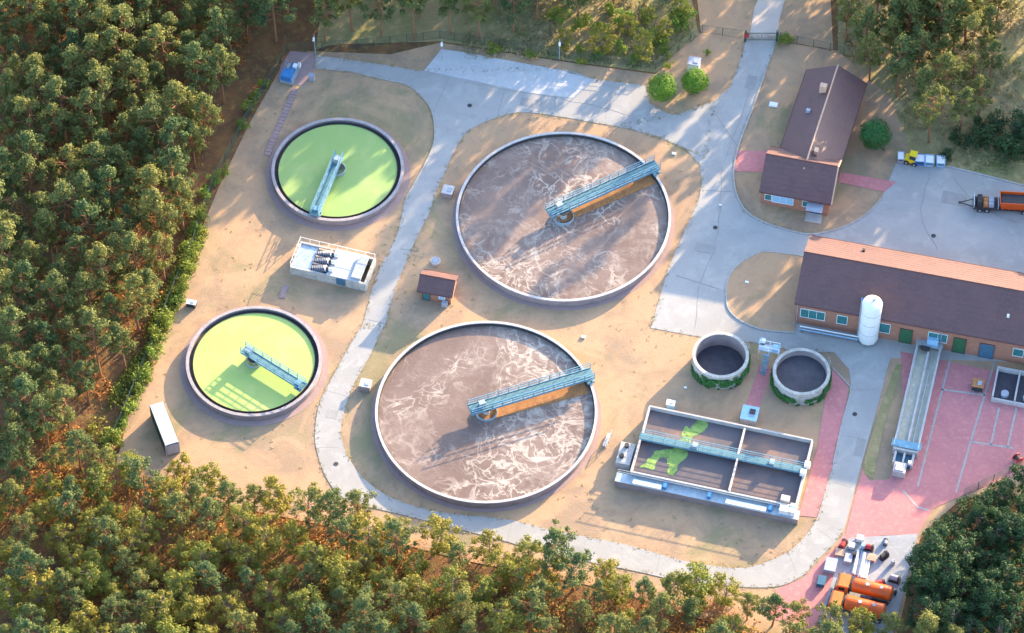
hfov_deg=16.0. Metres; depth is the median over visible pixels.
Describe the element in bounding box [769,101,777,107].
shaft cover
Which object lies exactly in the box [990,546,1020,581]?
broadleaf tree
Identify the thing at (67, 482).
pine tree
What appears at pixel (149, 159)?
pine tree
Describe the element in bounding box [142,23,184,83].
pine tree
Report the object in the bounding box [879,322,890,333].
window
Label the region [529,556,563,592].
broadleaf tree
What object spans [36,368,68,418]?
pine tree
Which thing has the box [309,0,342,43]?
pine tree
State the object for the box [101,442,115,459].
bush
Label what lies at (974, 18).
pine tree
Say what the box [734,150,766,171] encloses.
brick footpath
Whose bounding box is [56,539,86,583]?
broadleaf tree
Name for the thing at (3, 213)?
pine tree
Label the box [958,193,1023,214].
flatbed trailer
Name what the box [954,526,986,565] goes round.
broadleaf tree
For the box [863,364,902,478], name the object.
grass verge
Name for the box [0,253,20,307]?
pine tree
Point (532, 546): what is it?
broadleaf tree
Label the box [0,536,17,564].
broadleaf tree
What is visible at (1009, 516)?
broadleaf tree
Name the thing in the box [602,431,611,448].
railing
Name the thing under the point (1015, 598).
broadleaf tree
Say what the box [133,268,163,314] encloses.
pine tree
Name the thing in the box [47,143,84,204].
pine tree
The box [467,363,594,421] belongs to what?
scraper bridge
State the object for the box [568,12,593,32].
bush
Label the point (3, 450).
pine tree
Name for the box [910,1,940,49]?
pine tree
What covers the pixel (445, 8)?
pine tree
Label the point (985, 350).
door
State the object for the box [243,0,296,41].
pine tree
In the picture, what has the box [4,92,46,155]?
pine tree
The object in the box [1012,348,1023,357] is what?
window
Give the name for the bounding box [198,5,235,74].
pine tree
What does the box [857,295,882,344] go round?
silo
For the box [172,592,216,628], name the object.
broadleaf tree
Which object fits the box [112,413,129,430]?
bush
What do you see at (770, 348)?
access platform
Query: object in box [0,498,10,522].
broadleaf tree
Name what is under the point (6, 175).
pine tree
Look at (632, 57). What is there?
bush
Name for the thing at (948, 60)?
pine tree
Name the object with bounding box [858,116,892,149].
clipped tree
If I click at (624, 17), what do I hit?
broadleaf tree
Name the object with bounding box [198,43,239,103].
pine tree
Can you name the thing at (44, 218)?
pine tree
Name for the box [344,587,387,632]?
pine tree
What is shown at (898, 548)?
storage slab
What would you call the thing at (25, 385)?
pine tree
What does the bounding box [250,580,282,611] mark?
broadleaf tree
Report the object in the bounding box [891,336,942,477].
grit chamber
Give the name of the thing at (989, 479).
fence
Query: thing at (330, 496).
pine tree
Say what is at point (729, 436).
water
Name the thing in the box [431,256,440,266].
manhole shaft
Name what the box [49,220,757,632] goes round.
green undergrowth
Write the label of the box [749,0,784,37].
track
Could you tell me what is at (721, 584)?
broadleaf tree
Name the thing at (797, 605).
pine tree
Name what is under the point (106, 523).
pine tree
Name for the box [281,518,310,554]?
broadleaf tree
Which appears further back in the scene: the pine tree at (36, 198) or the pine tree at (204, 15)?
the pine tree at (204, 15)
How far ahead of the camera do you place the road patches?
530.16 m
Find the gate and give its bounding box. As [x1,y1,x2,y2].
[744,30,778,41]
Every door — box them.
[167,443,178,454]
[422,293,429,300]
[898,328,912,343]
[952,337,966,353]
[978,342,994,358]
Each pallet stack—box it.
[835,548,844,556]
[867,553,876,562]
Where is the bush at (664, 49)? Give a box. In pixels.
[657,38,670,57]
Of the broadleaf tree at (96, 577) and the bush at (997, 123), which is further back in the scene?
the bush at (997, 123)
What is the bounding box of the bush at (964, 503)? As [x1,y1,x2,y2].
[954,494,971,514]
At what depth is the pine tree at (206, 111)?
528.68 m
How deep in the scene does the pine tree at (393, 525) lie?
488.49 m
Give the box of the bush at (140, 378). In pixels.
[130,371,145,394]
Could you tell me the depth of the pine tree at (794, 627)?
480.42 m
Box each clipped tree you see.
[646,70,677,102]
[679,67,709,96]
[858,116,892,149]
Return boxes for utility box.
[186,299,196,307]
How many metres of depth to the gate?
547.41 m
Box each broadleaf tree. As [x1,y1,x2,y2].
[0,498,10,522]
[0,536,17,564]
[0,575,26,618]
[18,568,60,618]
[29,494,60,522]
[32,472,63,501]
[42,520,79,554]
[46,619,82,632]
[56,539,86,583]
[63,600,103,632]
[69,555,111,597]
[74,506,100,545]
[78,461,115,508]
[82,546,111,574]
[87,619,119,632]
[91,496,125,525]
[96,575,128,606]
[112,525,153,563]
[116,449,146,488]
[121,504,167,543]
[137,552,165,584]
[140,585,185,632]
[151,474,189,512]
[155,615,189,632]
[161,568,196,604]
[163,450,194,483]
[169,535,196,561]
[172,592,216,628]
[178,540,221,577]
[188,459,228,495]
[192,622,219,632]
[208,589,250,624]
[212,532,247,562]
[223,502,262,541]
[228,542,266,574]
[243,512,287,563]
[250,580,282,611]
[259,474,294,515]
[263,605,296,632]
[266,562,297,589]
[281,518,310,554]
[284,583,330,624]
[295,541,335,577]
[320,547,364,599]
[340,508,393,556]
[348,543,378,577]
[366,560,398,597]
[380,609,399,632]
[382,513,410,543]
[402,574,440,612]
[403,548,429,578]
[418,511,462,557]
[426,612,456,632]
[427,564,471,608]
[468,528,503,562]
[468,571,501,606]
[481,593,525,632]
[484,550,521,579]
[498,552,537,602]
[511,534,544,573]
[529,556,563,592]
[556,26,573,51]
[585,26,618,53]
[591,557,619,588]
[602,568,634,604]
[607,608,635,632]
[616,13,639,35]
[632,27,654,62]
[652,17,674,42]
[670,0,690,18]
[676,561,714,613]
[707,572,741,607]
[715,613,749,632]
[846,605,877,632]
[863,627,876,632]
[899,558,946,606]
[904,591,951,629]
[905,546,940,589]
[910,523,953,562]
[923,581,958,613]
[925,550,972,600]
[930,597,969,632]
[937,546,960,576]
[945,521,968,545]
[946,574,976,612]
[947,535,983,585]
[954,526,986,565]
[957,613,984,632]
[958,595,984,627]
[964,500,991,541]
[965,567,995,590]
[968,568,1011,617]
[970,488,998,525]
[970,548,999,569]
[975,514,1015,557]
[976,579,1009,632]
[982,505,1012,536]
[984,477,1017,512]
[985,610,1014,632]
[988,553,1021,600]
[990,509,1023,552]
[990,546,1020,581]
[995,602,1023,632]
[996,582,1023,617]
[1001,488,1023,518]
[1008,503,1023,535]
[1008,554,1023,601]
[1009,462,1023,494]
[1011,518,1023,566]
[1016,624,1023,632]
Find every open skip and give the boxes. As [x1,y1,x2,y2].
[898,151,904,163]
[915,153,925,165]
[924,154,933,166]
[936,155,944,167]
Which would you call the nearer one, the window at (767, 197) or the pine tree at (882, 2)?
the window at (767, 197)
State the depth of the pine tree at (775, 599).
483.06 m
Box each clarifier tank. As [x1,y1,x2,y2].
[371,321,600,511]
[452,132,674,309]
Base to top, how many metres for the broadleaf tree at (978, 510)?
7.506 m
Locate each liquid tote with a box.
[848,542,855,550]
[856,533,863,542]
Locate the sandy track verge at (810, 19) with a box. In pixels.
[697,0,832,48]
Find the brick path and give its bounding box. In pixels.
[800,369,847,516]
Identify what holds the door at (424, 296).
in the brick hut
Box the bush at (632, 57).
[628,52,640,63]
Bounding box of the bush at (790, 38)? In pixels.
[781,31,795,42]
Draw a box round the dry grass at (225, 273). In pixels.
[117,33,1023,632]
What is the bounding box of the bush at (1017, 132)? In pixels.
[1005,113,1023,141]
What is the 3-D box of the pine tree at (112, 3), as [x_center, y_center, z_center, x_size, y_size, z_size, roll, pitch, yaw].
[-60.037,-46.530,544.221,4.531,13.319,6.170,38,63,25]
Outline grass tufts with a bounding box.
[141,36,842,589]
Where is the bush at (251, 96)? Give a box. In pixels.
[247,89,260,99]
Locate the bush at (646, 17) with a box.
[637,2,659,26]
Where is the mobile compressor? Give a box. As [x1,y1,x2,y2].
[971,378,984,392]
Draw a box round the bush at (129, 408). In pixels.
[121,398,138,414]
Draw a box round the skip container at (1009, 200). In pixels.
[1000,191,1023,210]
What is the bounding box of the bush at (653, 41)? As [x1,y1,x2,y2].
[643,27,668,48]
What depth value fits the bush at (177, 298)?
518.43 m
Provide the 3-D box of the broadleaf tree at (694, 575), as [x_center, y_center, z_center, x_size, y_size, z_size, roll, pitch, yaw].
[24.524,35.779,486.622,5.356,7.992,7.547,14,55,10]
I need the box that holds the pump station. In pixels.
[290,237,375,291]
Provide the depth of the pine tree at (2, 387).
500.07 m
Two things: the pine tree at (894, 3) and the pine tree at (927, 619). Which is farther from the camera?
the pine tree at (894, 3)
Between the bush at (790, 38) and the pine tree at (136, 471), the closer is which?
the pine tree at (136, 471)
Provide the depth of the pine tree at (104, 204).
519.25 m
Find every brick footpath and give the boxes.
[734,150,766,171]
[746,365,772,406]
[838,172,895,191]
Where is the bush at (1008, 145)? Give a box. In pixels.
[994,128,1023,163]
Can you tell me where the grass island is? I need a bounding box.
[727,252,802,331]
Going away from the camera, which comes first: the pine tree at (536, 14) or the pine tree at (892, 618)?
the pine tree at (892, 618)
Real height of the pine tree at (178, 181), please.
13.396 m
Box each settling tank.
[180,306,328,425]
[266,118,409,230]
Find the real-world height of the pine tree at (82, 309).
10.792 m
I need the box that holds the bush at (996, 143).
[983,132,1006,152]
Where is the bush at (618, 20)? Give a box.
[610,7,636,29]
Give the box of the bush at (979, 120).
[972,115,988,127]
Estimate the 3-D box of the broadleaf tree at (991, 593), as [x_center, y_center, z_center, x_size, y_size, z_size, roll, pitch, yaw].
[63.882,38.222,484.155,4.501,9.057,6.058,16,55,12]
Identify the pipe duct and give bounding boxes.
[279,284,289,298]
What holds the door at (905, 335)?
in the operations building at (965, 308)
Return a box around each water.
[193,313,314,410]
[278,124,396,216]
[379,326,593,500]
[459,137,667,298]
[633,441,801,503]
[644,410,809,465]
[696,345,743,374]
[776,355,825,391]
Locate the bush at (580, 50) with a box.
[574,43,585,54]
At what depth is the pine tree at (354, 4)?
543.89 m
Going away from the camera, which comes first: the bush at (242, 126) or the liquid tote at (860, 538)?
the liquid tote at (860, 538)
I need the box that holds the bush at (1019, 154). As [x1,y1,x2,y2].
[1011,139,1023,162]
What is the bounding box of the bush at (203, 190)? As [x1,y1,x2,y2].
[198,183,212,199]
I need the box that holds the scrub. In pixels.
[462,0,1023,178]
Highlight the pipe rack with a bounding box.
[799,325,858,342]
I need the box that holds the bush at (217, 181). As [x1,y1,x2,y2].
[206,170,221,186]
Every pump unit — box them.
[838,538,847,548]
[863,544,873,551]
[875,579,885,583]
[878,550,889,561]
[883,538,887,545]
[888,574,900,584]
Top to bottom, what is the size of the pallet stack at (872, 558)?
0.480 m
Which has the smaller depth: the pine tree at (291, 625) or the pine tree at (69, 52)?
the pine tree at (291, 625)
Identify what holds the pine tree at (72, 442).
on the ground at (264, 52)
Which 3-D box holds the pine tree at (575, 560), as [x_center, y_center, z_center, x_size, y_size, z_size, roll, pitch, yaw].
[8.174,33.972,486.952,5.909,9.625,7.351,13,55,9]
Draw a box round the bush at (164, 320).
[149,305,177,328]
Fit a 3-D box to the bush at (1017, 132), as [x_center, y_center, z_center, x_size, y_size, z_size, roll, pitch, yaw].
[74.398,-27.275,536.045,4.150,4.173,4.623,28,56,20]
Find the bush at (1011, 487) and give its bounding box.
[1000,476,1015,492]
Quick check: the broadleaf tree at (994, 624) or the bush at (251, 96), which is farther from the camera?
the bush at (251, 96)
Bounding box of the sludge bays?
[991,366,1023,407]
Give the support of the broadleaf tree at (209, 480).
on the dry grass at (225, 273)
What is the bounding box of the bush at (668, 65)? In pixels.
[663,60,674,69]
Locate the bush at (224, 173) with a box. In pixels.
[216,163,230,179]
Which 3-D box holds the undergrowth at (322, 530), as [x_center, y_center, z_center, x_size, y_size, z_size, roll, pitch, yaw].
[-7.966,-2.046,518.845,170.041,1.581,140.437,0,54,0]
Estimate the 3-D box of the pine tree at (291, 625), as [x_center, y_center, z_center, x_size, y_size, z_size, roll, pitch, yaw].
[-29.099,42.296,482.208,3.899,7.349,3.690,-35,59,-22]
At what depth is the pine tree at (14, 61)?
534.74 m
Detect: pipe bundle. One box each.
[851,550,864,575]
[857,552,870,578]
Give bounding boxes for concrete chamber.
[359,378,372,391]
[441,184,454,198]
[740,404,759,426]
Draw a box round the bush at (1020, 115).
[1009,106,1023,131]
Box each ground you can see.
[0,0,1023,632]
[315,0,697,72]
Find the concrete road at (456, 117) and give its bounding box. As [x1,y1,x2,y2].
[315,55,713,324]
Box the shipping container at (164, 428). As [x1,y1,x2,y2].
[149,401,179,456]
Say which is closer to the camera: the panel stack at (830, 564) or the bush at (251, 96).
the panel stack at (830, 564)
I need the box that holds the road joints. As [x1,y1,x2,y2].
[320,68,1018,575]
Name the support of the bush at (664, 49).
on the scrub ground at (429, 20)
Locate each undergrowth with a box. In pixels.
[0,0,820,632]
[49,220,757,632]
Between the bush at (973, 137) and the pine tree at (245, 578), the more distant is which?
the bush at (973, 137)
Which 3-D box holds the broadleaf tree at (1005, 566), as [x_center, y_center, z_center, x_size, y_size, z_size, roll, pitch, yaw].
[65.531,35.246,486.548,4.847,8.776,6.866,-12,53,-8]
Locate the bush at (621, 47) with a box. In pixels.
[609,37,627,55]
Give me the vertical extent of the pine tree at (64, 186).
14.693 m
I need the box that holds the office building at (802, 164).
[759,65,867,223]
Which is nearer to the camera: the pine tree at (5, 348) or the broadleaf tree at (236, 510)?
the broadleaf tree at (236, 510)
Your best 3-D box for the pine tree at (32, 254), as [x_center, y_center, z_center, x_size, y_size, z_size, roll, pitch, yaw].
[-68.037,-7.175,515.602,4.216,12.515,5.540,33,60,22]
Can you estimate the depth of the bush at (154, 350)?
512.38 m
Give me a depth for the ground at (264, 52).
509.00 m
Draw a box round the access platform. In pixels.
[758,337,780,374]
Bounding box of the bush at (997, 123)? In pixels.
[984,105,1010,134]
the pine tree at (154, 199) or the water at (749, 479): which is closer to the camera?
the water at (749, 479)
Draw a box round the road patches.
[325,75,967,552]
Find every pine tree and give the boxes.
[0,0,28,34]
[0,1,21,51]
[0,32,7,66]
[0,68,21,122]
[0,94,27,135]
[0,120,5,137]
[0,145,26,204]
[0,160,19,209]
[0,177,19,220]
[0,209,21,253]
[0,218,30,277]
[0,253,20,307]
[0,265,17,310]
[0,305,25,348]
[0,305,41,367]
[0,342,16,390]
[0,349,41,406]
[0,370,7,425]
[0,408,31,444]
[0,414,46,469]
[0,432,18,474]
[0,478,30,516]
[0,622,14,632]
[1,131,34,174]
[2,212,38,252]
[2,372,51,423]
[2,547,55,587]
[4,0,52,47]
[4,52,30,92]
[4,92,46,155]
[4,465,32,490]
[5,34,34,74]
[6,259,48,320]
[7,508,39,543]
[8,539,37,573]
[11,152,50,215]
[11,240,50,289]
[12,614,49,632]
[13,130,60,189]
[16,602,45,631]
[19,52,53,101]
[21,64,58,132]
[25,342,55,392]
[25,393,63,452]
[26,320,58,366]
[29,21,60,70]
[29,190,59,235]
[32,207,61,263]
[32,268,75,333]
[35,177,93,247]
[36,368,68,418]
[38,75,84,142]
[38,101,79,162]
[41,442,68,475]
[42,0,67,50]
[42,45,67,77]
[42,257,76,308]
[44,567,80,600]
[45,342,79,387]
[45,382,76,431]
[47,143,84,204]
[48,483,84,527]
[51,233,106,271]
[52,311,86,361]
[57,474,83,501]
[59,43,92,111]
[59,169,100,220]
[60,27,96,67]
[60,586,85,620]
[62,125,91,169]
[62,198,110,264]
[64,0,99,52]
[64,428,97,470]
[65,359,99,404]
[66,270,108,329]
[67,308,115,376]
[69,0,94,28]
[69,86,113,140]
[70,32,119,91]
[72,139,126,202]
[73,241,125,307]
[74,305,102,351]
[76,1,116,66]
[79,58,114,116]
[79,64,130,135]
[85,443,119,476]
[89,0,120,10]
[90,0,119,29]
[90,514,123,555]
[91,128,120,163]
[91,197,118,244]
[92,232,130,286]
[93,164,132,219]
[98,24,135,96]
[98,591,130,626]
[99,2,150,77]
[99,49,149,108]
[99,292,128,324]
[102,143,138,195]
[103,4,152,57]
[105,321,137,370]
[106,217,140,252]
[110,112,143,163]
[110,545,139,578]
[111,204,151,232]
[112,0,154,34]
[114,164,147,215]
[114,273,155,332]
[114,620,146,632]
[115,56,158,125]
[116,229,153,287]
[117,93,150,128]
[120,453,164,505]
[122,163,175,229]
[123,92,181,157]
[124,125,168,168]
[126,567,158,599]
[126,589,163,622]
[129,35,157,75]
[131,0,162,35]
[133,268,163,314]
[134,186,180,250]
[141,153,167,187]
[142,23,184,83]
[142,116,200,174]
[146,60,167,93]
[146,229,176,281]
[151,0,168,22]
[151,79,200,147]
[155,144,198,209]
[156,11,185,68]
[158,490,196,533]
[163,174,196,231]
[170,0,210,28]
[173,28,202,75]
[175,118,207,167]
[178,39,221,103]
[179,3,207,43]
[180,85,205,121]
[182,475,209,515]
[188,558,226,595]
[189,34,219,90]
[191,92,223,150]
[192,0,235,42]
[192,496,225,534]
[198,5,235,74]
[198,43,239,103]
[208,480,244,511]
[218,7,244,56]
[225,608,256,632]
[233,0,259,37]
[238,483,268,513]
[238,564,265,594]
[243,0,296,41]
[267,0,290,19]
[276,617,303,632]
[287,482,326,528]
[297,560,322,589]
[305,599,337,632]
[307,486,349,527]
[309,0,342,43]
[323,511,364,551]
[328,488,378,522]
[328,585,352,615]
[335,0,358,31]
[335,621,364,632]
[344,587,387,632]
[357,0,396,36]
[357,580,383,612]
[365,518,421,561]
[370,617,399,632]
[376,576,412,616]
[393,600,430,632]
[394,0,426,39]
[437,0,459,34]
[446,538,476,573]
[447,580,483,624]
[459,615,482,632]
[461,0,495,39]
[498,0,531,33]
[511,587,546,632]
[528,573,564,604]
[531,610,562,632]
[535,0,537,18]
[540,518,578,571]
[552,546,594,590]
[561,0,591,22]
[566,599,595,628]
[583,579,610,608]
[593,612,634,632]
[625,609,659,632]
[627,575,656,607]
[643,591,683,632]
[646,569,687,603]
[665,1,698,26]
[680,596,701,628]
[704,618,734,632]
[734,591,766,619]
[756,592,793,625]
[778,617,810,632]
[783,598,812,625]
[810,617,843,632]
[814,599,848,632]
[835,0,863,41]
[850,4,884,56]
[856,31,884,80]
[872,0,889,18]
[875,610,909,632]
[876,0,907,50]
[876,14,911,64]
[880,31,918,96]
[891,0,925,35]
[898,0,936,23]
[901,25,936,69]
[907,29,940,86]
[909,82,959,142]
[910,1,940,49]
[910,64,936,118]
[912,608,939,632]
[915,0,963,53]
[925,49,970,108]
[927,34,955,78]
[933,0,946,33]
[938,0,978,50]
[944,622,969,632]
[948,9,994,71]
[950,86,979,132]
[953,0,989,44]
[959,53,986,98]
[968,74,993,116]
[973,1,1004,48]
[978,39,1006,79]
[989,0,1013,27]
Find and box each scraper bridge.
[240,341,306,391]
[309,150,345,216]
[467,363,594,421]
[545,155,660,225]
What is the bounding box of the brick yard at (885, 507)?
[845,351,1023,535]
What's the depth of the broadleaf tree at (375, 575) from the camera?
487.56 m
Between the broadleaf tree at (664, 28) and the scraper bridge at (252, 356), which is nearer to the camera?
the scraper bridge at (252, 356)
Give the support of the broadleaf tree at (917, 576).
on the ground at (264, 52)
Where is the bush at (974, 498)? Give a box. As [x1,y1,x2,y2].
[969,493,980,504]
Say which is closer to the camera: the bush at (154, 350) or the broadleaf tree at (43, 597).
the broadleaf tree at (43, 597)
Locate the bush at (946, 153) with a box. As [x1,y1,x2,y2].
[936,147,954,162]
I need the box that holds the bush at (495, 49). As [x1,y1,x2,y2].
[484,41,502,53]
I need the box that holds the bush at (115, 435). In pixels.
[98,426,124,447]
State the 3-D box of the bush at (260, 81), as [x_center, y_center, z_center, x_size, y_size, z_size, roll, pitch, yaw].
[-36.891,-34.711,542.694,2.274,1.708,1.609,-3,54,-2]
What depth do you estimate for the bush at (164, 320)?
515.49 m
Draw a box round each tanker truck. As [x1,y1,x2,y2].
[826,590,886,623]
[834,572,894,605]
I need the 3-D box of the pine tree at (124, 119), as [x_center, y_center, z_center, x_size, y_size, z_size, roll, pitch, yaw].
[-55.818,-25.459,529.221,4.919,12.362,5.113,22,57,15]
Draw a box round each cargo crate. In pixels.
[977,194,982,206]
[989,196,993,207]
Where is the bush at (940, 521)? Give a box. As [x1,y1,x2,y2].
[930,518,956,540]
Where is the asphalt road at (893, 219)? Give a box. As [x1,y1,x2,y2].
[615,38,1023,369]
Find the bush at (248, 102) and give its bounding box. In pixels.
[240,97,257,110]
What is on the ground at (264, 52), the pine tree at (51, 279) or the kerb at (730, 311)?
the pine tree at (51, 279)
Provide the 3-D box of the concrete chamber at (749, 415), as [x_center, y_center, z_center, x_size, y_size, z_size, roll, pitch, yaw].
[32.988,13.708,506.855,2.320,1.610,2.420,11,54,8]
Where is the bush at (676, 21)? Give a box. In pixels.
[671,13,689,31]
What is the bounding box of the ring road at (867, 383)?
[315,325,889,587]
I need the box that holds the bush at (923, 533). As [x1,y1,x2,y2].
[922,526,933,539]
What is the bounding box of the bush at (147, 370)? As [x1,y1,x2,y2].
[130,361,153,382]
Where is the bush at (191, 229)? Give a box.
[184,219,205,237]
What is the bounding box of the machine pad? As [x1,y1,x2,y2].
[277,51,314,85]
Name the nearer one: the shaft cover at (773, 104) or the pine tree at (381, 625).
the pine tree at (381, 625)
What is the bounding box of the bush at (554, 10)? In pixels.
[546,5,573,24]
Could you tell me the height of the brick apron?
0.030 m
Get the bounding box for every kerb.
[358,73,435,198]
[725,250,802,333]
[733,70,881,234]
[832,367,850,463]
[913,165,1023,185]
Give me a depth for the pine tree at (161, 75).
534.45 m
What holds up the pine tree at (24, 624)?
on the ground at (264, 52)
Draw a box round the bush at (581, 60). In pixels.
[575,57,587,64]
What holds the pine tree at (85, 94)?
on the ground at (264, 52)
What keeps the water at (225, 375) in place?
in the settling tank at (304, 397)
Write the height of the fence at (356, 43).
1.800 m
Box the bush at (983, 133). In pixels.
[971,119,997,150]
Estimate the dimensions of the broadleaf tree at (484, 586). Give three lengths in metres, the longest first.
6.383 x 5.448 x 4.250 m
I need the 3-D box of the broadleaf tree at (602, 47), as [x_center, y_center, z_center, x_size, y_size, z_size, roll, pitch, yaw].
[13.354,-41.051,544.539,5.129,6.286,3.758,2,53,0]
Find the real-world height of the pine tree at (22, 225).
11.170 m
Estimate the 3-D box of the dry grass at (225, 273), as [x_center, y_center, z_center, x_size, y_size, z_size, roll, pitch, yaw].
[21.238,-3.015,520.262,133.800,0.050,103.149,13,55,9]
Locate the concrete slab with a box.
[424,49,593,97]
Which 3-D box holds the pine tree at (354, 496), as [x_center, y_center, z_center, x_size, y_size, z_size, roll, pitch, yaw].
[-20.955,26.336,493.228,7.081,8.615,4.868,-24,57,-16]
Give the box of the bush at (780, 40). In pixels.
[775,30,789,44]
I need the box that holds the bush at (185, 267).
[177,253,196,275]
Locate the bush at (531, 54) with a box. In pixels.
[524,48,538,58]
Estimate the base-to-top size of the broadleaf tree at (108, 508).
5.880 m
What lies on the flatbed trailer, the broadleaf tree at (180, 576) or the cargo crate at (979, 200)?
the cargo crate at (979, 200)
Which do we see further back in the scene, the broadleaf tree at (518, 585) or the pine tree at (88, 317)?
the pine tree at (88, 317)
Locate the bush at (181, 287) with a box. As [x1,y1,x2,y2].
[172,273,192,294]
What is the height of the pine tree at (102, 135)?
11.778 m
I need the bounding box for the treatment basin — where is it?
[614,405,812,524]
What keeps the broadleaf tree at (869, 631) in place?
on the ground at (264, 52)
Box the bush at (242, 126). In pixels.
[235,118,251,130]
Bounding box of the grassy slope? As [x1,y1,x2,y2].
[838,0,1023,183]
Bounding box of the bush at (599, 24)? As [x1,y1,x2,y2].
[590,21,611,41]
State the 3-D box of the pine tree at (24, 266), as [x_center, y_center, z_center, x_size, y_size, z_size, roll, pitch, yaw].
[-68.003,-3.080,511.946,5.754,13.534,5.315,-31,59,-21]
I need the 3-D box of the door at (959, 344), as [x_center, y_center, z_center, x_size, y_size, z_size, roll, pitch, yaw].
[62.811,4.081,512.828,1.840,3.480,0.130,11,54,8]
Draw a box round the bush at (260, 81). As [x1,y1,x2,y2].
[257,77,268,87]
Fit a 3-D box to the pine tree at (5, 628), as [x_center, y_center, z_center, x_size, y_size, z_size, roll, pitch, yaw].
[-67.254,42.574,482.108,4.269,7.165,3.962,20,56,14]
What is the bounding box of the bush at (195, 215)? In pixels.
[188,201,209,224]
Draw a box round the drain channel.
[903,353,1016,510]
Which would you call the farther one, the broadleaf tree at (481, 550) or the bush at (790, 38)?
the bush at (790, 38)
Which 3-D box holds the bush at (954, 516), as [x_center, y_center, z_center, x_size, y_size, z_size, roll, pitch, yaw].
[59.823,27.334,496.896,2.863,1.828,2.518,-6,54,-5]
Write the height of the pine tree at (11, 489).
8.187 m
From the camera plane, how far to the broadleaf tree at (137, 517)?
491.73 m
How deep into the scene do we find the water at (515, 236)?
526.94 m
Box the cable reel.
[1012,453,1022,463]
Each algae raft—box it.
[640,447,687,475]
[680,420,707,442]
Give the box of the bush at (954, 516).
[942,510,961,522]
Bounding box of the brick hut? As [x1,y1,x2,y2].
[417,269,458,307]
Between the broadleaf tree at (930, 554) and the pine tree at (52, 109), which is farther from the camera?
the pine tree at (52, 109)
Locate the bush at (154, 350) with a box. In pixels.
[145,340,164,360]
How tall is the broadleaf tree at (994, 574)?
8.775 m
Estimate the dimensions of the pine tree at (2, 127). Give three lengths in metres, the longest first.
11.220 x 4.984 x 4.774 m
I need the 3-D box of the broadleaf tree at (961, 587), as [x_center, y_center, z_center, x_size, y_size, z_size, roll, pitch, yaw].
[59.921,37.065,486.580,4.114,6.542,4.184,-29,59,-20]
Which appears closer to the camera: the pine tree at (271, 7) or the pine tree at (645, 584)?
the pine tree at (645, 584)
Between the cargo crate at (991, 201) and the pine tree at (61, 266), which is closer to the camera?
the pine tree at (61, 266)
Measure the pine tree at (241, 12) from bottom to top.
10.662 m
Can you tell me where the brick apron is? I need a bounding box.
[771,535,879,629]
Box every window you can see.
[764,194,771,200]
[772,195,793,205]
[800,308,825,320]
[802,200,807,206]
[836,315,847,324]
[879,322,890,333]
[928,331,947,343]
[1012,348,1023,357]
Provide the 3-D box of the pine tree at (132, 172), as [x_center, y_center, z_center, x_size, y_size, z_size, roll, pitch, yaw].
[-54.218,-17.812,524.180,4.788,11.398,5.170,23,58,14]
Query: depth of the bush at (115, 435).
503.48 m
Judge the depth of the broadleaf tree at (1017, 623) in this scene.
482.52 m
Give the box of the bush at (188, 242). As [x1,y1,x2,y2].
[177,239,203,258]
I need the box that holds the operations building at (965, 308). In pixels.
[794,235,1023,364]
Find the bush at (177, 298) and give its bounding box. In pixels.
[169,292,186,306]
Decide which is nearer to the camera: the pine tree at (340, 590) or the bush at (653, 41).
the pine tree at (340, 590)
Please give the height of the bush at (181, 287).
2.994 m
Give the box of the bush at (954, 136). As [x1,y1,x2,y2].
[947,125,962,146]
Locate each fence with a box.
[108,43,286,442]
[286,25,742,68]
[780,32,869,61]
[964,460,1023,493]
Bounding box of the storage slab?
[818,534,917,632]
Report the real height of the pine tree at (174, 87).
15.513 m
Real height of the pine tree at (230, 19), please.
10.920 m
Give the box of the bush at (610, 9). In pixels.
[603,1,617,16]
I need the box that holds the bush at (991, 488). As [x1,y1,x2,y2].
[983,478,1001,500]
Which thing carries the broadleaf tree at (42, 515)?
on the ground at (264, 52)
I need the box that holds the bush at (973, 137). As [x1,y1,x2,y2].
[959,130,980,150]
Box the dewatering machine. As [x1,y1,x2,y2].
[280,60,300,85]
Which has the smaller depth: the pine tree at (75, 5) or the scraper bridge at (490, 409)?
the scraper bridge at (490, 409)
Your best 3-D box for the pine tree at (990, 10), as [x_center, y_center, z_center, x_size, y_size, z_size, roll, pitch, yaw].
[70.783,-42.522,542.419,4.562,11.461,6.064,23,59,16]
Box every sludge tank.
[690,332,750,389]
[770,348,831,406]
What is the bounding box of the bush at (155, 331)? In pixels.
[147,324,167,345]
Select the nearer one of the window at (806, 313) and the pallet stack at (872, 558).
the pallet stack at (872, 558)
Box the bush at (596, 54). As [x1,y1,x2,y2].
[589,49,604,60]
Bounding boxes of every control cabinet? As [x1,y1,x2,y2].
[308,72,314,81]
[666,399,675,409]
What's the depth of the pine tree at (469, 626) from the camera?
480.17 m
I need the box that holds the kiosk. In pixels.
[687,56,700,73]
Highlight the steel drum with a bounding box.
[891,558,895,565]
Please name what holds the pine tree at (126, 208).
on the ground at (264, 52)
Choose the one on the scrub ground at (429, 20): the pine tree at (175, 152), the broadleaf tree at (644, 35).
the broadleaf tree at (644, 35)
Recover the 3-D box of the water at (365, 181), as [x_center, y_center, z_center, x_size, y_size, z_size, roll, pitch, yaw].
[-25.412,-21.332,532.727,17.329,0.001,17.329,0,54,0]
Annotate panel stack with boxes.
[816,575,826,587]
[823,557,837,574]
[843,553,852,564]
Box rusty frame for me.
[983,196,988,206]
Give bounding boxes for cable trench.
[264,88,297,155]
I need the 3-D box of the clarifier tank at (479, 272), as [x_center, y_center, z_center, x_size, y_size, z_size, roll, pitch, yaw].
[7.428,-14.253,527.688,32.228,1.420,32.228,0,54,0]
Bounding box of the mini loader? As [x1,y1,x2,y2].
[904,150,917,166]
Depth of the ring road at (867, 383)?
499.60 m
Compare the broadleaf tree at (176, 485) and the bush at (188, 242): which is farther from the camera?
the bush at (188, 242)

